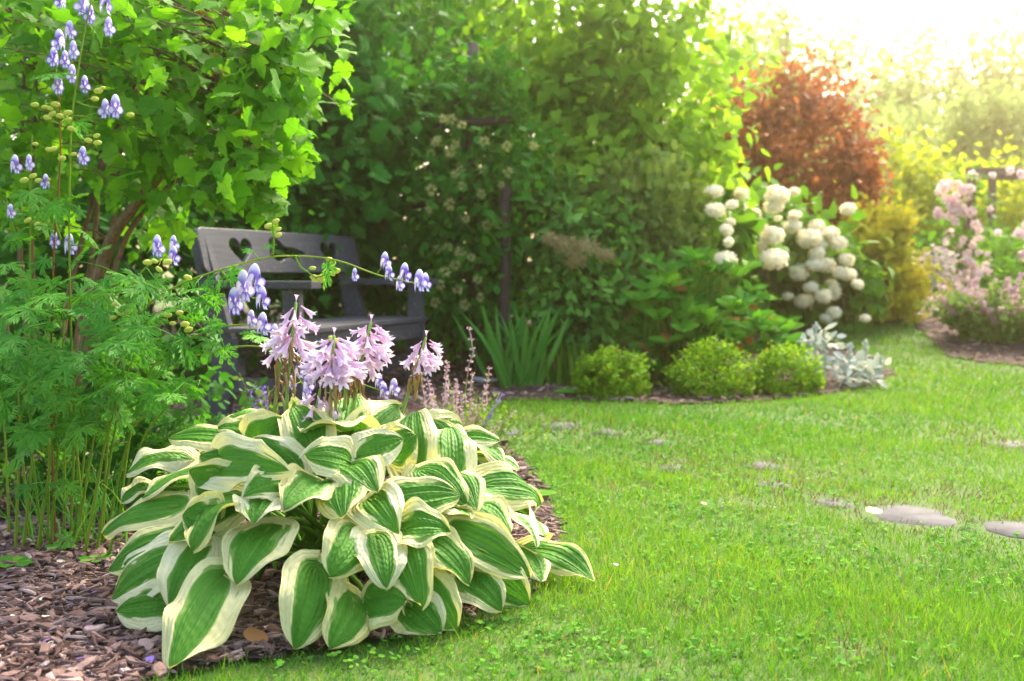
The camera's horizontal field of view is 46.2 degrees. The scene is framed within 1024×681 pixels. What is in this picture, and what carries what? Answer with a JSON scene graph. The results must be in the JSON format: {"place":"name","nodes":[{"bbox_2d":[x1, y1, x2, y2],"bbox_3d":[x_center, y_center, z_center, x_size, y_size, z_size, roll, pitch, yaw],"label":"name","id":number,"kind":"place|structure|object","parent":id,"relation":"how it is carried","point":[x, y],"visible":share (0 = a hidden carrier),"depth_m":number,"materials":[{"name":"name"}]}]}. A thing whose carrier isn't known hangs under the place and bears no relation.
{"place":"outdoors","nodes":[
{"label":"outdoors","id":0,"kind":"place"},
{"bbox_2d":[2,0,1023,269],"label":"sky","id":1,"kind":"structure","parent":0,"point":[879,9],"materials":[{"name":"white"}]},
{"bbox_2d":[5,271,1023,680],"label":"lawn","id":2,"kind":"structure","parent":0,"point":[919,495],"depth_m":3.16,"materials":[{"name":"plant"}]},
{"bbox_2d":[0,0,372,379],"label":"laurel hedge","id":3,"kind":"object","parent":2,"relation":"on","point":[251,360],"visible":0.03,"depth_m":7.83,"materials":[{"name":"green plant"}]},
{"bbox_2d":[93,0,484,363],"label":"thuja tree","id":4,"kind":"object","parent":2,"relation":"on","point":[343,216],"visible":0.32,"depth_m":7.73,"materials":[{"name":"green plant"}]},
{"bbox_2d":[0,305,939,680],"bbox_3d":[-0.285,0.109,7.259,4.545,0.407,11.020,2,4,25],"label":"bark mulch","id":5,"kind":"object","parent":2,"relation":"on","point":[136,645],"visible":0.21,"depth_m":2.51,"materials":[{"name":"brown wood"}]},
{"bbox_2d":[0,555,32,567],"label":"weed seedling","id":6,"kind":"object","parent":5,"relation":"on","point":[23,560],"visible":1,"depth_m":2.87,"materials":[{"name":"green plant"}]},
{"bbox_2d":[45,542,76,548],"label":"weed seedling","id":7,"kind":"object","parent":5,"relation":"on","point":[51,546],"visible":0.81,"depth_m":3.02,"materials":[{"name":"green plant"}]},
{"bbox_2d":[0,0,134,541],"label":"monkshood plant","id":8,"kind":"object","parent":5,"relation":"on","point":[114,109],"visible":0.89,"depth_m":2.91,"materials":[{"name":"green plant"}]},
{"bbox_2d":[0,448,134,547],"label":"grass tuft","id":9,"kind":"object","parent":5,"relation":"on","point":[70,518],"visible":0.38,"depth_m":3.14,"materials":[{"name":"green plant"}]},
{"bbox_2d":[78,553,112,561],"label":"weed seedling","id":10,"kind":"object","parent":5,"relation":"on","point":[105,555],"visible":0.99,"depth_m":2.90,"materials":[{"name":"green plant"}]},
{"bbox_2d":[0,268,209,554],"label":"monkshood plant","id":11,"kind":"object","parent":5,"relation":"on","point":[132,339],"visible":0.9,"depth_m":2.85,"materials":[{"name":"green plant"}]},
{"bbox_2d":[0,295,245,502],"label":"undergrowth plant","id":12,"kind":"object","parent":5,"relation":"on","point":[100,443],"visible":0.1,"depth_m":3.62,"materials":[{"name":"green plant"}]},
{"bbox_2d":[0,333,259,517],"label":"undergrowth plant","id":13,"kind":"object","parent":5,"relation":"on","point":[140,429],"visible":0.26,"depth_m":3.45,"materials":[{"name":"green plant"}]},
{"bbox_2d":[145,655,153,662],"bbox_3d":[-0.645,0.567,2.137,0.019,0.007,0.018,1,4,17],"label":"fallen petal","id":14,"kind":"object","parent":5,"relation":"on","point":[151,658],"visible":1,"depth_m":2.14,"materials":[{"name":"purple plant"}]},
{"bbox_2d":[38,273,267,443],"bbox_3d":[-1.484,0.110,4.917,0.992,0.769,1.025,0,3,0],"label":"undergrowth plant","id":15,"kind":"object","parent":5,"relation":"on","point":[218,390],"visible":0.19,"depth_m":4.88,"materials":[{"name":"green plant"}]},
{"bbox_2d":[0,0,356,462],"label":"viburnum shrub","id":16,"kind":"object","parent":5,"relation":"on","point":[142,55],"visible":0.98,"depth_m":3.74,"materials":[{"name":"green plant"}]},
{"bbox_2d":[0,65,401,393],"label":"yew shrub","id":17,"kind":"object","parent":5,"relation":"on","point":[187,263],"visible":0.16,"depth_m":6.92,"materials":[{"name":"green plant"}]},
{"bbox_2d":[0,0,444,313],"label":"hedge tree","id":18,"kind":"object","parent":5,"relation":"on","point":[2,68],"depth_m":11.39,"materials":[{"name":"green plant"}]},
{"bbox_2d":[54,218,431,549],"bbox_3d":[-0.687,0.122,2.806,0.976,0.811,0.272,1,4,20],"label":"monkshood plant","id":19,"kind":"object","parent":5,"relation":"on","point":[243,289],"visible":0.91,"depth_m":2.78,"materials":[{"name":"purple plant"}]},
{"bbox_2d":[106,307,400,512],"bbox_3d":[-0.661,0.207,2.886,0.748,0.582,0.287,0,3,6],"label":"monkshood plant","id":20,"kind":"object","parent":5,"relation":"on","point":[214,323],"visible":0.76,"depth_m":2.89,"materials":[{"name":"green plant"}]},
{"bbox_2d":[243,626,267,641],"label":"fallen leaf","id":21,"kind":"object","parent":5,"relation":"on","point":[251,633],"visible":1,"depth_m":2.27,"materials":[{"name":"brown plant"}]},
{"bbox_2d":[232,373,282,413],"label":"catmint plant","id":22,"kind":"object","parent":5,"relation":"on","point":[260,393],"visible":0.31,"depth_m":4.49,"materials":[{"name":"green plant"}]},
{"bbox_2d":[192,227,437,415],"bbox_3d":[-1.001,-0.126,6.573,0.664,0.934,1.828,1,4,17],"label":"garden bench","id":23,"kind":"object","parent":5,"relation":"on","point":[212,250],"visible":0.62,"depth_m":6.23,"materials":[{"name":"grey paint"}]},
{"bbox_2d":[101,294,594,668],"bbox_3d":[-0.422,0.226,2.796,1.040,0.673,1.181,-2,4,-24],"label":"hosta plant","id":24,"kind":"object","parent":5,"relation":"on","point":[422,518],"visible":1,"depth_m":2.44,"materials":[{"name":"green plant"}]},
{"bbox_2d":[364,0,460,344],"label":"birch sapling","id":25,"kind":"object","parent":5,"relation":"on","point":[420,48],"visible":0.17,"depth_m":9.01,"materials":[{"name":"green plant"}]},
{"bbox_2d":[306,0,533,315],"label":"hawthorn tree","id":26,"kind":"object","parent":5,"relation":"on","point":[440,20],"visible":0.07,"depth_m":9.36,"materials":[{"name":"green plant"}]},
{"bbox_2d":[280,17,578,343],"bbox_3d":[-0.547,-1.305,9.845,3.200,2.731,1.752,-2,4,-29],"label":"hazel shrub","id":27,"kind":"object","parent":5,"relation":"on","point":[405,298],"visible":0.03,"depth_m":9.62,"materials":[{"name":"green plant"}]},
{"bbox_2d":[384,42,513,380],"bbox_3d":[-0.279,-0.848,7.978,0.916,2.275,0.729,2,4,25],"label":"wooden arbor","id":28,"kind":"object","parent":5,"relation":"on","point":[505,263],"visible":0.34,"depth_m":7.72,"materials":[{"name":"brown wood"}]},
{"bbox_2d":[340,10,568,376],"bbox_3d":[-0.397,-0.927,7.937,1.104,2.451,1.655,-3,5,-44],"label":"clematis vine","id":29,"kind":"object","parent":28,"relation":"attached to","point":[481,236],"visible":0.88,"depth_m":7.64,"materials":[{"name":"green plant"}]},
{"bbox_2d":[421,327,491,426],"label":"catmint plant","id":30,"kind":"object","parent":5,"relation":"on","point":[469,369],"visible":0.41,"depth_m":4.51,"materials":[{"name":"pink plant"}]},
{"bbox_2d":[368,372,546,464],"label":"catmint plant","id":31,"kind":"object","parent":5,"relation":"on","point":[502,425],"visible":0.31,"depth_m":4.32,"materials":[{"name":"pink plant"}]},
{"bbox_2d":[388,263,555,376],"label":"undergrowth plant","id":32,"kind":"object","parent":5,"relation":"on","point":[452,358],"visible":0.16,"depth_m":8.25,"materials":[{"name":"green plant"}]},
{"bbox_2d":[472,376,496,382],"bbox_3d":[-0.171,0.247,7.493,0.166,0.041,0.050,1,4,18],"label":"plastic strip","id":33,"kind":"object","parent":5,"relation":"on","point":[477,379],"visible":0.76,"depth_m":7.49,"materials":[{"name":"grey plastic"}]},
{"bbox_2d":[452,299,592,387],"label":"iris clump","id":34,"kind":"object","parent":5,"relation":"on","point":[513,366],"visible":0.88,"depth_m":7.26,"materials":[{"name":"green plant"}]},
{"bbox_2d":[538,489,557,495],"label":"weed seedling","id":35,"kind":"object","parent":5,"relation":"on","point":[547,492],"visible":0.3,"depth_m":3.74,"materials":[{"name":"green plant"}]},
{"bbox_2d":[554,389,591,392],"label":"weed seedling","id":36,"kind":"object","parent":5,"relation":"on","point":[565,390],"visible":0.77,"depth_m":6.80,"materials":[{"name":"green plant"}]},
{"bbox_2d":[520,341,646,386],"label":"iris clump","id":37,"kind":"object","parent":5,"relation":"on","point":[564,361],"visible":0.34,"depth_m":7.34,"materials":[{"name":"green plant"}]},
{"bbox_2d":[510,163,660,360],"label":"smoke bush","id":38,"kind":"object","parent":5,"relation":"on","point":[564,232],"visible":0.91,"depth_m":7.56,"materials":[{"name":"green plant"}]},
{"bbox_2d":[432,0,770,350],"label":"lilac shrub","id":39,"kind":"object","parent":5,"relation":"on","point":[589,106],"visible":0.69,"depth_m":8.37,"materials":[{"name":"green plant"}]},
{"bbox_2d":[449,217,759,335],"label":"garden shrub","id":40,"kind":"object","parent":5,"relation":"on","point":[522,282],"visible":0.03,"depth_m":9.44,"materials":[{"name":"green plant"}]},
{"bbox_2d":[566,341,657,401],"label":"spirea shrub","id":41,"kind":"object","parent":5,"relation":"on","point":[626,382],"visible":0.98,"depth_m":6.67,"materials":[{"name":"green plant"}]},
{"bbox_2d":[561,121,756,365],"bbox_3d":[0.951,-0.580,7.956,1.269,1.712,1.001,2,4,28],"label":"juniper shrub","id":42,"kind":"object","parent":5,"relation":"on","point":[657,191],"visible":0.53,"depth_m":7.75,"materials":[{"name":"green plant"}]},
{"bbox_2d":[629,206,784,331],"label":"garden shrub","id":43,"kind":"object","parent":5,"relation":"on","point":[741,284],"visible":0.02,"depth_m":9.67,"materials":[{"name":"green plant"}]},
{"bbox_2d":[658,334,763,398],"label":"spirea shrub","id":44,"kind":"object","parent":5,"relation":"on","point":[689,378],"visible":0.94,"depth_m":6.81,"materials":[{"name":"green plant"}]},
{"bbox_2d":[617,244,814,382],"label":"peony plant","id":45,"kind":"object","parent":5,"relation":"on","point":[686,308],"visible":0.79,"depth_m":7.38,"materials":[{"name":"green plant"}]},
{"bbox_2d":[697,169,848,304],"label":"garden shrub","id":46,"kind":"object","parent":5,"relation":"on","point":[735,283],"visible":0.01,"depth_m":12.29,"materials":[{"name":"green plant"}]},
{"bbox_2d":[749,339,827,394],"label":"spirea shrub","id":47,"kind":"object","parent":5,"relation":"on","point":[805,379],"visible":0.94,"depth_m":6.93,"materials":[{"name":"green plant"}]},
{"bbox_2d":[680,160,898,332],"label":"hydrangea shrub","id":48,"kind":"object","parent":5,"relation":"on","point":[797,251],"visible":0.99,"depth_m":9.42,"materials":[{"name":"white plant"}]},
{"bbox_2d":[692,39,918,305],"bbox_3d":[2.623,-1.591,11.522,2.140,2.708,2.220,-2,4,-34],"label":"plum shrub","id":49,"kind":"object","parent":5,"relation":"on","point":[791,146],"visible":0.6,"depth_m":11.32,"materials":[{"name":"red plant"}]},
{"bbox_2d":[785,321,892,388],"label":"lambs ear plant","id":50,"kind":"object","parent":5,"relation":"on","point":[852,365],"visible":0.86,"depth_m":7.31,"materials":[{"name":"silver plant"}]},
{"bbox_2d":[836,187,952,325],"bbox_3d":[3.135,-0.711,10.291,1.192,1.206,1.241,0,3,0],"label":"golden conifer","id":51,"kind":"object","parent":5,"relation":"on","point":[895,227],"visible":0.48,"depth_m":10.05,"materials":[{"name":"yellow plant"}]},
{"bbox_2d":[379,0,638,299],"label":"maple tree","id":52,"kind":"object","parent":2,"relation":"on","point":[491,28],"visible":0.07,"depth_m":11.64,"materials":[{"name":"green plant"}]},
{"bbox_2d":[497,429,523,435],"bbox_3d":[-0.018,0.432,5.298,0.150,0.061,0.190,0,3,0],"label":"stepping stone","id":53,"kind":"object","parent":2,"relation":"on","point":[512,430],"visible":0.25,"depth_m":5.27,"materials":[{"name":"grey stone"}]},
{"bbox_2d":[541,422,581,429],"bbox_3d":[0.227,0.419,5.481,0.206,0.061,0.273,0,3,0],"label":"stepping stone","id":54,"kind":"object","parent":2,"relation":"on","point":[560,424],"visible":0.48,"depth_m":5.48,"materials":[{"name":"grey stone"}]},
{"bbox_2d":[592,429,624,434],"bbox_3d":[0.421,0.431,5.279,0.138,0.061,0.165,2,4,32],"label":"stepping stone","id":55,"kind":"object","parent":2,"relation":"on","point":[604,431],"visible":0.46,"depth_m":5.26,"materials":[{"name":"grey stone"}]},
{"bbox_2d":[272,401,1023,680],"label":"clover","id":56,"kind":"object","parent":2,"relation":"on","point":[488,666],"visible":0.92,"depth_m":2.88,"materials":[{"name":"green plant"}]},
{"bbox_2d":[643,440,673,445],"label":"stepping stone","id":57,"kind":"object","parent":2,"relation":"on","point":[657,441],"visible":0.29,"depth_m":4.96,"materials":[{"name":"grey stone"}]},
{"bbox_2d":[652,465,688,472],"bbox_3d":[0.572,0.493,4.330,0.146,0.061,0.180,1,4,21],"label":"stepping stone","id":58,"kind":"object","parent":2,"relation":"on","point":[662,467],"visible":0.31,"depth_m":4.36,"materials":[{"name":"grey stone"}]},
{"bbox_2d":[665,39,765,195],"bbox_3d":[5.212,-5.115,32.658,7.859,7.400,5.251,0,3,0],"label":"broadleaf tree","id":59,"kind":"object","parent":2,"relation":"on","point":[672,109],"depth_m":32.55,"materials":[{"name":"green plant"}]},
{"bbox_2d":[632,0,804,187],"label":"willow tree","id":60,"kind":"object","parent":2,"relation":"on","point":[742,50],"visible":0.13,"depth_m":13.32,"materials":[{"name":"yellow plant"}]},
{"bbox_2d":[741,462,784,469],"bbox_3d":[0.919,0.486,4.376,0.156,0.061,0.177,0,3,0],"label":"stepping stone","id":61,"kind":"object","parent":2,"relation":"on","point":[762,464],"visible":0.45,"depth_m":4.37,"materials":[{"name":"grey stone"}]},
{"bbox_2d":[691,0,847,184],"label":"broadleaf tree","id":62,"kind":"object","parent":2,"relation":"on","point":[739,6],"visible":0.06,"depth_m":25.54,"materials":[{"name":"yellow plant"}]},
{"bbox_2d":[757,482,790,489],"bbox_3d":[0.873,0.512,3.999,0.122,0.061,0.152,0,3,0],"label":"stepping stone","id":63,"kind":"object","parent":2,"relation":"on","point":[776,483],"visible":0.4,"depth_m":4.01,"materials":[{"name":"grey stone"}]},
{"bbox_2d":[705,0,923,199],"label":"broadleaf tree","id":64,"kind":"object","parent":2,"relation":"on","point":[785,41],"visible":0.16,"depth_m":29.35,"materials":[{"name":"yellow plant"}]},
{"bbox_2d":[811,499,854,508],"bbox_3d":[0.990,0.531,3.697,0.129,0.061,0.157,-2,4,-25],"label":"stepping stone","id":65,"kind":"object","parent":2,"relation":"on","point":[829,502],"visible":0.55,"depth_m":3.71,"materials":[{"name":"grey stone"}]},
{"bbox_2d":[754,171,940,283],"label":"garden shrub","id":66,"kind":"object","parent":2,"relation":"on","point":[900,258],"depth_m":12.84,"materials":[{"name":"green plant"}]},
{"bbox_2d":[866,506,881,513],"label":"fallen leaf","id":67,"kind":"object","parent":2,"relation":"on","point":[874,510],"visible":1,"depth_m":3.44,"materials":[{"name":"beige plant"}]},
{"bbox_2d":[769,0,989,142],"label":"broadleaf tree","id":68,"kind":"object","parent":2,"relation":"on","point":[842,59],"visible":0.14,"depth_m":31.14,"materials":[{"name":"yellow plant"}]},
{"bbox_2d":[810,98,952,252],"bbox_3d":[8.133,-3.256,26.851,4.589,4.480,3.828,0,3,0],"label":"broadleaf tree","id":69,"kind":"object","parent":2,"relation":"on","point":[910,141],"visible":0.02,"depth_m":26.24,"materials":[{"name":"yellow plant"}]},
{"bbox_2d":[797,23,988,147],"bbox_3d":[10.935,-5.177,33.782,5.688,7.567,5.698,-2,4,-25],"label":"broadleaf tree","id":70,"kind":"object","parent":2,"relation":"on","point":[908,83],"visible":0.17,"depth_m":33.10,"materials":[{"name":"yellow plant"}]},
{"bbox_2d":[834,114,963,265],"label":"garden shrub","id":71,"kind":"object","parent":2,"relation":"on","point":[910,174],"visible":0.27,"depth_m":14.40,"materials":[{"name":"yellow plant"}]},
{"bbox_2d":[872,195,957,295],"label":"garden shrub","id":72,"kind":"object","parent":2,"relation":"on","point":[919,241],"visible":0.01,"depth_m":13.17,"materials":[{"name":"green plant"}]},
{"bbox_2d":[874,505,956,527],"bbox_3d":[1.173,0.542,3.515,0.230,0.061,0.343,0,3,0],"label":"stepping stone","id":73,"kind":"object","parent":2,"relation":"on","point":[913,514],"visible":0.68,"depth_m":3.50,"materials":[{"name":"grey stone"}]},
{"bbox_2d":[855,90,990,198],"bbox_3d":[10.136,-3.549,29.086,4.647,4.871,3.784,1,4,22],"label":"broadleaf tree","id":74,"kind":"object","parent":2,"relation":"on","point":[925,111],"visible":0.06,"depth_m":28.28,"materials":[{"name":"yellow plant"}]},
{"bbox_2d":[862,0,1021,154],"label":"broadleaf tree","id":75,"kind":"object","parent":2,"relation":"on","point":[929,46],"visible":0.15,"depth_m":37.03,"materials":[{"name":"yellow plant"}]},
{"bbox_2d":[883,137,1014,252],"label":"garden shrub","id":76,"kind":"object","parent":2,"relation":"on","point":[934,161],"visible":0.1,"depth_m":14.85,"materials":[{"name":"yellow plant"}]},
{"bbox_2d":[899,132,1023,269],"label":"garden shrub","id":77,"kind":"object","parent":2,"relation":"on","point":[993,152],"visible":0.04,"depth_m":15.75,"materials":[{"name":"yellow plant"}]},
{"bbox_2d":[907,197,1023,291],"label":"garden shrub","id":78,"kind":"object","parent":2,"relation":"on","point":[931,220],"visible":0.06,"depth_m":14.00,"materials":[{"name":"green plant"}]},
{"bbox_2d":[912,316,1023,365],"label":"mulch bed","id":79,"kind":"object","parent":2,"relation":"on","point":[964,351],"visible":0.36,"depth_m":8.96,"materials":[{"name":"brown wood"}]},
{"bbox_2d":[913,300,942,316],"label":"pale groundcover","id":80,"kind":"object","parent":79,"relation":"on","point":[937,309],"visible":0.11,"depth_m":10.47,"materials":[{"name":"plant"}]},
{"bbox_2d":[912,238,970,304],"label":"stonecrop plant","id":81,"kind":"object","parent":79,"relation":"on","point":[937,259],"visible":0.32,"depth_m":11.24,"materials":[{"name":"pink plant"}]},
{"bbox_2d":[916,272,1023,343],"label":"catmint plant","id":82,"kind":"object","parent":79,"relation":"on","point":[994,313],"visible":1,"depth_m":9.10,"materials":[{"name":"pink plant"}]},
{"bbox_2d":[914,76,1023,215],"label":"broadleaf tree","id":83,"kind":"object","parent":2,"relation":"on","point":[968,138],"visible":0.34,"depth_m":27.42,"materials":[{"name":"yellow plant"}]},
{"bbox_2d":[930,0,1023,158],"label":"broadleaf tree","id":84,"kind":"object","parent":2,"relation":"on","point":[972,43],"visible":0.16,"depth_m":37.14,"materials":[{"name":"yellow plant"}]},
{"bbox_2d":[940,126,1023,255],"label":"garden shrub","id":85,"kind":"object","parent":2,"relation":"on","point":[1003,206],"visible":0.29,"depth_m":14.91,"materials":[{"name":"yellow plant"}]},
{"bbox_2d":[949,223,1023,291],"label":"garden shrub","id":86,"kind":"object","parent":2,"relation":"on","point":[1002,239],"visible":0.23,"depth_m":13.25,"materials":[{"name":"green plant"}]},
{"bbox_2d":[964,0,1023,129],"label":"broadleaf tree","id":87,"kind":"object","parent":2,"relation":"on","point":[1012,59],"visible":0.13,"depth_m":35.83,"materials":[{"name":"yellow plant"}]},
{"bbox_2d":[965,168,1023,279],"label":"pergola","id":88,"kind":"object","parent":2,"relation":"on","point":[1001,173],"visible":0.34,"depth_m":12.53,"materials":[{"name":"brown wood"}]},
{"bbox_2d":[923,162,1023,291],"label":"climbing rose","id":89,"kind":"object","parent":88,"relation":"attached to","point":[956,207],"visible":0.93,"depth_m":12.22,"materials":[{"name":"pink plant"}]},
{"bbox_2d":[976,52,1023,201],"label":"broadleaf tree","id":90,"kind":"object","parent":2,"relation":"on","point":[1018,138],"visible":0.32,"depth_m":27.49,"materials":[{"name":"yellow plant"}]},
{"bbox_2d":[983,521,1023,538],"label":"stepping stone","id":91,"kind":"object","parent":2,"relation":"on","point":[1007,529],"visible":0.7,"depth_m":3.33,"materials":[{"name":"grey stone"}]},
{"bbox_2d":[985,35,1023,125],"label":"broadleaf tree","id":92,"kind":"object","parent":2,"relation":"on","point":[1018,58],"visible":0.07,"depth_m":33.60,"materials":[{"name":"yellow plant"}]},
{"bbox_2d":[985,440,1023,448],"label":"stepping stone","id":93,"kind":"object","parent":2,"relation":"on","point":[1012,444],"visible":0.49,"depth_m":5.01,"materials":[{"name":"grey stone"}]},
{"bbox_2d":[1003,221,1023,292],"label":"phlox plant","id":94,"kind":"object","parent":2,"relation":"on","point":[1018,235],"visible":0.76,"depth_m":12.01,"materials":[{"name":"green plant"}]}
]}

